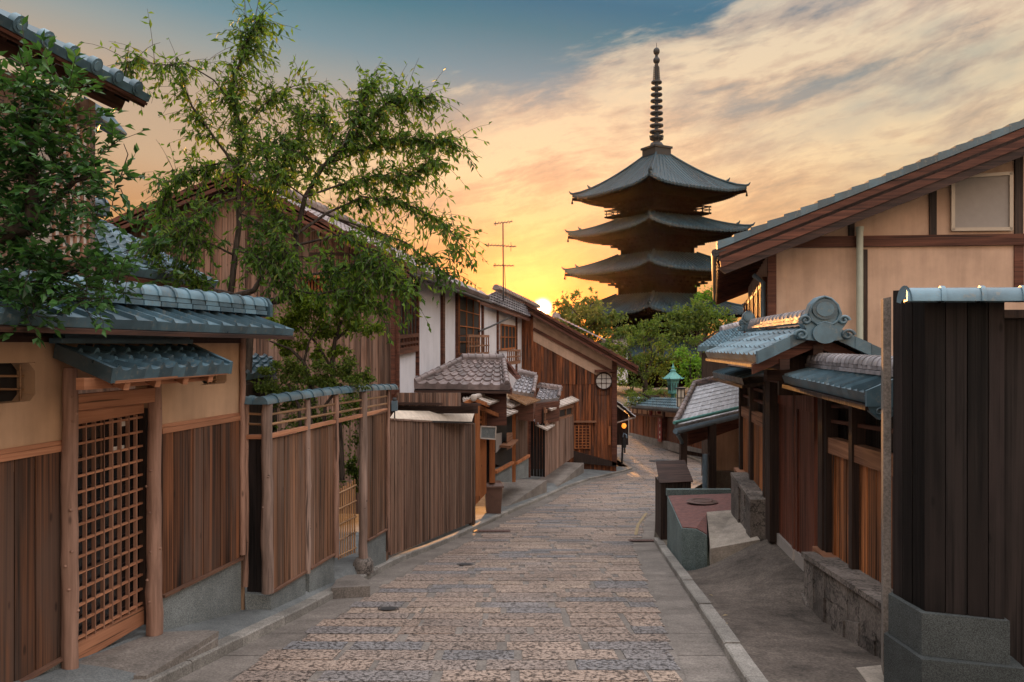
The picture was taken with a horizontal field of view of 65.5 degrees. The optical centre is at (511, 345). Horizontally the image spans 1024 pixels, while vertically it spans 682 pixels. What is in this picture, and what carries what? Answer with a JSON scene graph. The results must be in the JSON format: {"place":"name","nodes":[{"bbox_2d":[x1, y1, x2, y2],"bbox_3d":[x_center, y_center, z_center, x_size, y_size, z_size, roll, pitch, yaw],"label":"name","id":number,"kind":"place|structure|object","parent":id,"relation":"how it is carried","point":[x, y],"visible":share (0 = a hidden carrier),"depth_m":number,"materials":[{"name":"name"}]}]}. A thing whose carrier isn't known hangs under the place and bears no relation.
{"place":"outdoors","nodes":[
{"label":"outdoors","id":0,"kind":"place"},
{"bbox_2d":[14,466,628,681],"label":"pavement","id":1,"kind":"structure","parent":0,"point":[227,625],"depth_m":7.23,"materials":[{"name":"grey concrete"}]},
{"bbox_2d":[0,14,183,347],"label":"evergreen tree","id":2,"kind":"object","parent":1,"relation":"on","point":[27,165],"visible":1,"depth_m":4.51,"materials":[{"name":"green plant"}]},
{"bbox_2d":[79,630,217,673],"bbox_3d":[-2.753,2.459,5.504,0.594,0.523,1.954,0,0,11],"label":"doorstep","id":3,"kind":"object","parent":1,"relation":"on","point":[136,656],"depth_m":5.88,"materials":[{"name":"stone"}]},
{"bbox_2d":[133,630,218,678],"bbox_3d":[-2.445,2.277,5.860,0.090,0.106,1.010,0,0,7],"label":"step edging","id":4,"kind":"object","parent":3,"relation":"on","point":[175,657],"visible":1,"depth_m":5.79,"materials":[{"name":"stone"}]},
{"bbox_2d":[245,353,276,438],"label":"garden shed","id":5,"kind":"structure","parent":1,"relation":"on","point":[264,359],"depth_m":10.36,"materials":[{"name":"grey tile"}]},
{"bbox_2d":[77,0,490,381],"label":"cherry tree","id":6,"kind":"object","parent":1,"relation":"on","point":[375,266],"visible":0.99,"depth_m":10.02,"materials":[{"name":"green plant"}]},
{"bbox_2d":[251,354,376,496],"bbox_3d":[-2.725,1.144,10.837,2.013,2.072,1.716,0,0,0],"label":"garden shrub","id":7,"kind":"object","parent":1,"relation":"on","point":[343,372],"visible":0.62,"depth_m":10.20,"materials":[{"name":"green plant"}]},
{"bbox_2d":[266,266,388,479],"bbox_3d":[-2.574,0.362,10.720,1.980,2.932,0.764,0,0,0],"label":"maple tree","id":8,"kind":"object","parent":1,"relation":"on","point":[300,315],"visible":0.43,"depth_m":10.75,"materials":[{"name":"green plant"}]},
{"bbox_2d":[332,574,369,598],"bbox_3d":[-1.948,2.949,9.560,0.431,0.411,1.050,0,0,-13],"label":"stepping stone","id":9,"kind":"object","parent":1,"relation":"on","point":[352,586],"visible":0.71,"depth_m":9.13,"materials":[{"name":"stone"}]},
{"bbox_2d":[386,418,474,560],"bbox_3d":[-1.395,2.514,14.714,0.120,2.889,6.027,0,0,10],"label":"slat fence","id":10,"kind":"object","parent":1,"relation":"on","point":[432,480],"visible":0.87,"depth_m":14.10,"materials":[{"name":"brown wood"}]},
{"bbox_2d":[485,480,503,513],"bbox_3d":[-0.520,3.886,20.396,0.584,0.780,0.470,0,0,-6],"label":"litter bin","id":11,"kind":"object","parent":1,"relation":"on","point":[493,498],"visible":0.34,"depth_m":20.21,"materials":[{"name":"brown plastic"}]},
{"bbox_2d":[225,434,724,681],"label":"road","id":12,"kind":"structure","parent":0,"point":[436,676],"depth_m":8.01,"materials":[{"name":"grey stone"}]},
{"bbox_2d":[130,467,631,681],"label":"kerb","id":13,"kind":"structure","parent":12,"relation":"on","point":[241,638],"depth_m":7.73,"materials":[{"name":"stone"}]},
{"bbox_2d":[378,606,397,609],"bbox_3d":[-1.300,2.761,8.365,0.220,0.032,0.220,0,0,0],"label":"manhole cover","id":14,"kind":"object","parent":12,"relation":"on","point":[389,608],"visible":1,"depth_m":8.35,"materials":[{"name":"metal"}]},
{"bbox_2d":[174,464,740,681],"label":"road edging","id":15,"kind":"object","parent":12,"relation":"on","point":[690,631],"visible":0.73,"depth_m":7.73,"materials":[{"name":"stone"}]},
{"bbox_2d":[473,529,509,531],"bbox_3d":[-0.438,4.002,17.194,0.800,0.052,0.350,0,0,0],"label":"drain grate","id":16,"kind":"object","parent":12,"relation":"on","point":[491,530],"visible":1,"depth_m":17.14,"materials":[{"name":"metal"}]},
{"bbox_2d":[634,513,646,534],"bbox_3d":[3.044,4.195,18.880,0.130,0.538,4.838,0,0,12],"label":"painted line","id":17,"kind":"object","parent":12,"relation":"on","point":[638,524],"visible":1,"depth_m":18.48,"materials":[{"name":"yellow paint"}]},
{"bbox_2d":[628,539,653,540],"bbox_3d":[2.544,3.779,15.441,0.550,0.051,0.300,0,0,0],"label":"drain grate","id":18,"kind":"object","parent":12,"relation":"on","point":[641,539],"visible":0.88,"depth_m":15.48,"materials":[{"name":"metal"}]},
{"bbox_2d":[675,387,684,406],"bbox_3d":[7.183,3.804,34.000,0.360,3.992,0.360,0,0,0],"label":"street lamp","id":19,"kind":"object","parent":12,"relation":"on","point":[680,394],"visible":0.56,"depth_m":33.87,"materials":[{"name":"metal"}]},
{"bbox_2d":[654,537,767,681],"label":"kerb","id":20,"kind":"structure","parent":12,"relation":"on","point":[744,666],"depth_m":7.14,"materials":[{"name":"stone"}]},
{"bbox_2d":[655,460,692,539],"bbox_3d":[3.037,2.909,15.075,0.626,1.383,0.723,0,0,0],"label":"louvred box","id":21,"kind":"object","parent":20,"relation":"on","point":[674,474],"visible":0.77,"depth_m":14.90,"materials":[{"name":"brown wood"}]},
{"bbox_2d":[0,0,1023,341],"label":"sky","id":22,"kind":"structure","parent":0,"point":[804,102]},
{"bbox_2d":[339,385,718,613],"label":"ground","id":23,"kind":"structure","parent":0,"point":[620,399],"depth_m":106.02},
{"bbox_2d":[0,8,150,393],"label":"house","id":24,"kind":"structure","parent":23,"relation":"on","point":[119,88],"depth_m":7.91,"materials":[{"name":"grey wood"}]},
{"bbox_2d":[0,268,293,681],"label":"garden wall","id":25,"kind":"structure","parent":23,"relation":"on","point":[122,512],"depth_m":5.92,"materials":[{"name":"paint"}]},
{"bbox_2d":[0,363,23,401],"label":"window","id":26,"kind":"structure","parent":25,"relation":"in","point":[8,373],"depth_m":5.17,"materials":[{"name":"brown wood"}]},
{"bbox_2d":[78,414,143,658],"bbox_3d":[-3.020,1.394,5.979,0.068,1.700,0.754,0,0,11],"label":"lattice door","id":27,"kind":"structure","parent":25,"relation":"in","point":[108,453],"depth_m":5.97,"materials":[{"name":"brown wood"}]},
{"bbox_2d":[202,375,218,383],"bbox_3d":[-2.781,0.309,7.472,0.088,0.180,0.536,0,0,11],"label":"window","id":28,"kind":"structure","parent":25,"relation":"in","point":[215,376],"depth_m":7.41,"materials":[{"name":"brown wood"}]},
{"bbox_2d":[86,197,217,392],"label":"garden house","id":29,"kind":"structure","parent":23,"relation":"on","point":[142,275],"depth_m":9.74,"materials":[{"name":"grey tile"}]},
{"bbox_2d":[104,164,520,513],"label":"row house","id":30,"kind":"structure","parent":23,"relation":"on","point":[446,354],"depth_m":17.02,"materials":[{"name":"brown wood"}]},
{"bbox_2d":[300,275,325,292],"bbox_3d":[-4.191,-1.233,16.884,0.586,0.470,0.312,0,0,0],"label":"gable window","id":31,"kind":"structure","parent":30,"relation":"in","point":[312,283],"depth_m":16.95,"materials":[{"name":"orange wood"}]},
{"bbox_2d":[400,277,417,347],"bbox_3d":[-2.378,-0.743,18.083,0.070,1.765,2.069,0,0,7],"label":"window","id":32,"kind":"structure","parent":30,"relation":"in","point":[414,328],"depth_m":18.32,"materials":[{"name":"brown wood"}]},
{"bbox_2d":[458,293,479,355],"bbox_3d":[-1.361,-0.585,25.852,0.070,2.009,3.944,0,0,7],"label":"window","id":33,"kind":"structure","parent":30,"relation":"in","point":[468,307],"depth_m":25.42,"materials":[{"name":"orange wood"}]},
{"bbox_2d":[390,369,562,504],"bbox_3d":[-0.324,2.489,21.350,1.409,3.458,17.902,0,0,11],"label":"entrance porch","id":34,"kind":"object","parent":30,"relation":"attached to","point":[505,456],"visible":0.96,"depth_m":21.18,"materials":[{"name":"brown wood"}]},
{"bbox_2d":[391,398,397,417],"bbox_3d":[-1.856,1.204,12.600,0.090,0.750,0.070,0,0,0],"label":"electric meter","id":35,"kind":"object","parent":34,"relation":"attached to","point":[394,404],"visible":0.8,"depth_m":12.56,"materials":[{"name":"metal"}]},
{"bbox_2d":[475,439,485,504],"bbox_3d":[-0.840,2.783,19.630,0.420,2.625,0.060,0,0,0],"label":"door panel","id":36,"kind":"structure","parent":34,"relation":"in","point":[482,441],"depth_m":19.60,"materials":[{"name":"orange wood"}]},
{"bbox_2d":[480,426,496,439],"bbox_3d":[-0.576,2.126,19.345,0.521,0.374,0.060,0,0,-40],"label":"notice board","id":37,"kind":"object","parent":34,"relation":"attached to","point":[487,432],"visible":0.97,"depth_m":19.35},
{"bbox_2d":[495,433,501,452],"bbox_3d":[-0.357,2.575,21.265,0.026,0.504,0.740,0,0,12],"label":"window pane","id":38,"kind":"structure","parent":34,"relation":"in","point":[498,441],"depth_m":21.19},
{"bbox_2d":[487,220,515,300],"bbox_3d":[-0.340,-2.695,25.500,0.953,2.556,0.701,0,0,0],"label":"tv aerial","id":39,"kind":"object","parent":30,"relation":"attached to","point":[502,245],"visible":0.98,"depth_m":25.49,"materials":[{"name":"metal"}]},
{"bbox_2d":[242,384,398,609],"bbox_3d":[-2.110,1.856,9.803,0.375,2.764,4.532,0,0,10],"label":"log fence","id":40,"kind":"object","parent":23,"relation":"on","point":[292,517],"visible":0.97,"depth_m":8.63,"materials":[{"name":"brown wood"}]},
{"bbox_2d":[478,284,540,387],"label":"town house","id":41,"kind":"structure","parent":23,"relation":"on","point":[501,323],"depth_m":31.69,"materials":[{"name":"white paint"}]},
{"bbox_2d":[500,323,515,349],"bbox_3d":[-0.148,-0.325,32.780,0.070,1.065,3.107,0,0,12],"label":"window","id":42,"kind":"structure","parent":41,"relation":"in","point":[507,332],"depth_m":32.62,"materials":[{"name":"orange wood"}]},
{"bbox_2d":[475,479,546,505],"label":"stone terrace","id":43,"kind":"structure","parent":23,"relation":"on","point":[518,490],"depth_m":25.05,"materials":[{"name":"concrete"}]},
{"bbox_2d":[531,396,578,476],"bbox_3d":[1.795,3.432,30.787,0.695,2.653,8.586,0,0,12],"label":"plank fence","id":44,"kind":"object","parent":23,"relation":"on","point":[553,446],"visible":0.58,"depth_m":28.77,"materials":[{"name":"wood"}]},
{"bbox_2d":[538,462,583,486],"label":"stone terrace","id":45,"kind":"structure","parent":23,"relation":"on","point":[563,473],"depth_m":31.97,"materials":[{"name":"concrete"}]},
{"bbox_2d":[509,302,638,470],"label":"corner house","id":46,"kind":"structure","parent":23,"relation":"on","point":[582,368],"depth_m":35.96,"materials":[{"name":"brown wood"}]},
{"bbox_2d":[574,425,589,448],"bbox_3d":[3.176,4.141,35.942,0.726,1.107,0.075,0,0,0],"label":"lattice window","id":47,"kind":"structure","parent":46,"relation":"in","point":[581,433],"depth_m":35.91,"materials":[{"name":"orange wood"}]},
{"bbox_2d":[595,372,611,389],"bbox_3d":[4.137,1.612,35.916,0.800,0.799,0.089,0,0,0],"label":"round window","id":48,"kind":"structure","parent":46,"relation":"in","point":[603,380],"depth_m":35.92,"materials":[{"name":"white paper"}]},
{"bbox_2d":[617,401,635,444],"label":"side porch","id":49,"kind":"object","parent":46,"relation":"attached to","point":[622,416],"visible":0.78,"depth_m":41.00,"materials":[{"name":"brown wood"}]},
{"bbox_2d":[552,312,605,342],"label":"tiled house","id":50,"kind":"structure","parent":23,"relation":"on","point":[555,315],"depth_m":46.31,"materials":[{"name":"grey tile"}]},
{"bbox_2d":[551,287,633,344],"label":"leafy tree","id":51,"kind":"object","parent":23,"relation":"on","point":[595,324],"visible":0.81,"depth_m":74.49,"materials":[{"name":"green plant"}]},
{"bbox_2d":[611,334,627,382],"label":"tiled house","id":52,"kind":"structure","parent":23,"relation":"on","point":[621,340],"depth_m":72.45,"materials":[{"name":"grey tile"}]},
{"bbox_2d":[621,433,627,464],"bbox_3d":[5.467,5.036,38.775,0.328,1.572,0.150,0,0,0],"label":"sign post","id":53,"kind":"object","parent":23,"relation":"on","point":[623,444],"visible":1,"depth_m":38.76,"materials":[{"name":"metal"}]},
{"bbox_2d":[624,386,676,407],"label":"leafy tree","id":54,"kind":"object","parent":23,"relation":"on","point":[644,395],"visible":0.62,"depth_m":52.44,"materials":[{"name":"green plant"}]},
{"bbox_2d":[599,319,703,397],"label":"leafy tree","id":55,"kind":"object","parent":23,"relation":"on","point":[641,358],"visible":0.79,"depth_m":63.77,"materials":[{"name":"green plant"}]},
{"bbox_2d":[562,43,754,387],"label":"pagoda","id":56,"kind":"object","parent":23,"relation":"on","point":[658,229],"visible":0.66,"depth_m":114.33,"materials":[{"name":"tile"}]},
{"bbox_2d":[627,396,700,459],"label":"shop front","id":57,"kind":"object","parent":23,"relation":"on","point":[643,424],"visible":0.59,"depth_m":49.28,"materials":[{"name":"brown wood"}]},
{"bbox_2d":[658,418,661,441],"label":"banner sign","id":58,"kind":"object","parent":57,"relation":"attached to","point":[659,429],"visible":1,"depth_m":48.08,"materials":[{"name":"red fabric"}]},
{"bbox_2d":[666,418,677,442],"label":"door","id":59,"kind":"structure","parent":57,"relation":"in","point":[670,436],"depth_m":46.85,"materials":[{"name":"brown wood"}]},
{"bbox_2d":[662,364,683,397],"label":"copper lantern","id":60,"kind":"object","parent":23,"relation":"on","point":[673,377],"visible":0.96,"depth_m":48.75,"materials":[{"name":"teal metal"}]},
{"bbox_2d":[670,345,700,388],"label":"leafy tree","id":61,"kind":"object","parent":23,"relation":"on","point":[688,373],"visible":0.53,"depth_m":49.89,"materials":[{"name":"green plant"}]},
{"bbox_2d":[685,372,700,386],"bbox_3d":[9.913,3.633,39.945,2.238,5.298,1.379,0,0,-24],"label":"leafy tree","id":62,"kind":"object","parent":23,"relation":"on","point":[693,379],"visible":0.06,"depth_m":39.93,"materials":[{"name":"green plant"}]},
{"bbox_2d":[652,297,737,376],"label":"leafy tree","id":63,"kind":"object","parent":23,"relation":"on","point":[699,322],"visible":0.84,"depth_m":79.66,"materials":[{"name":"green plant"}]},
{"bbox_2d":[666,488,730,570],"bbox_3d":[3.195,3.255,12.879,1.157,1.330,3.236,0,0,7],"label":"brick planter","id":64,"kind":"object","parent":23,"relation":"on","point":[688,509],"visible":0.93,"depth_m":12.66,"materials":[{"name":"stone"}]},
{"bbox_2d":[672,376,738,488],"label":"shed","id":65,"kind":"structure","parent":23,"relation":"on","point":[708,409],"depth_m":18.09,"materials":[{"name":"tile"}]},
{"bbox_2d":[690,285,722,352],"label":"leafy tree","id":66,"kind":"object","parent":23,"relation":"on","point":[704,295],"visible":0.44,"depth_m":99.71,"materials":[{"name":"green plant"}]},
{"bbox_2d":[697,321,742,475],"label":"tiled house","id":67,"kind":"structure","parent":23,"relation":"on","point":[726,333],"depth_m":30.74,"materials":[{"name":"grey tile"}]},
{"bbox_2d":[712,364,765,540],"bbox_3d":[3.615,1.618,12.295,0.666,2.865,2.870,0,0,6],"label":"wooden fence","id":68,"kind":"object","parent":23,"relation":"on","point":[748,494],"visible":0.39,"depth_m":11.87,"materials":[{"name":"brown wood"}]},
{"bbox_2d":[782,353,892,658],"bbox_3d":[3.125,1.578,7.262,0.697,3.004,2.885,0,0,6],"label":"wooden fence","id":69,"kind":"object","parent":23,"relation":"on","point":[841,595],"visible":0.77,"depth_m":7.28,"materials":[{"name":"brown wood"}]},
{"bbox_2d":[711,119,1023,373],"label":"beige house","id":70,"kind":"structure","parent":23,"relation":"on","point":[952,217],"depth_m":11.94,"materials":[{"name":"paint"}]},
{"bbox_2d":[951,171,1012,230],"bbox_3d":[7.014,-2.142,11.908,0.864,0.876,0.077,0,0,7],"label":"shuttered window","id":71,"kind":"structure","parent":70,"relation":"in","point":[982,201],"depth_m":11.89,"materials":[{"name":"beige metal"}]},
{"bbox_2d":[884,285,1023,681],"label":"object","id":72,"kind":"structure","parent":23,"relation":"on","point":[956,605],"depth_m":4.95,"materials":[{"name":"brown wood"}]},
{"bbox_2d":[1004,318,1023,666],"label":"door leaf","id":73,"kind":"structure","parent":72,"relation":"in","point":[1013,327],"depth_m":4.96,"materials":[{"name":"brown wood"}]},
{"bbox_2d":[707,510,759,564],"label":"concrete slope","id":74,"kind":"structure","parent":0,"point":[727,536],"depth_m":11.30,"materials":[{"name":"grey concrete"}]},
{"bbox_2d":[687,539,880,681],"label":"driveway","id":75,"kind":"structure","parent":0,"point":[782,632],"depth_m":7.54,"materials":[{"name":"concrete"}]},
{"bbox_2d":[856,665,883,681],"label":"concrete patch","id":76,"kind":"object","parent":75,"relation":"on","point":[871,673],"visible":0.5,"depth_m":5.58,"materials":[{"name":"grey concrete"}]},
{"bbox_2d":[881,297,890,674],"bbox_3d":[2.614,0.973,5.565,0.049,2.612,0.185,0,0,21],"label":"concrete post","id":77,"kind":"object","parent":76,"relation":"on","point":[885,447],"visible":0.79,"depth_m":5.49,"materials":[{"name":"grey concrete"}]},
{"bbox_2d":[705,295,880,570],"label":"roofed gate","id":78,"kind":"structure","parent":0,"point":[794,474],"depth_m":9.11,"materials":[{"name":"brown wood"}]},
{"bbox_2d":[776,395,795,559],"bbox_3d":[3.449,1.539,10.090,0.060,2.183,1.092,0,0,6],"label":"door leaf","id":79,"kind":"structure","parent":78,"relation":"in","point":[786,537],"depth_m":9.92,"materials":[{"name":"brown wood"}]},
{"bbox_2d":[795,395,817,570],"bbox_3d":[3.347,1.528,9.055,0.062,2.175,0.790,0,0,6],"label":"door leaf","id":80,"kind":"structure","parent":78,"relation":"in","point":[806,405],"depth_m":9.05,"materials":[{"name":"brown wood"}]}
]}

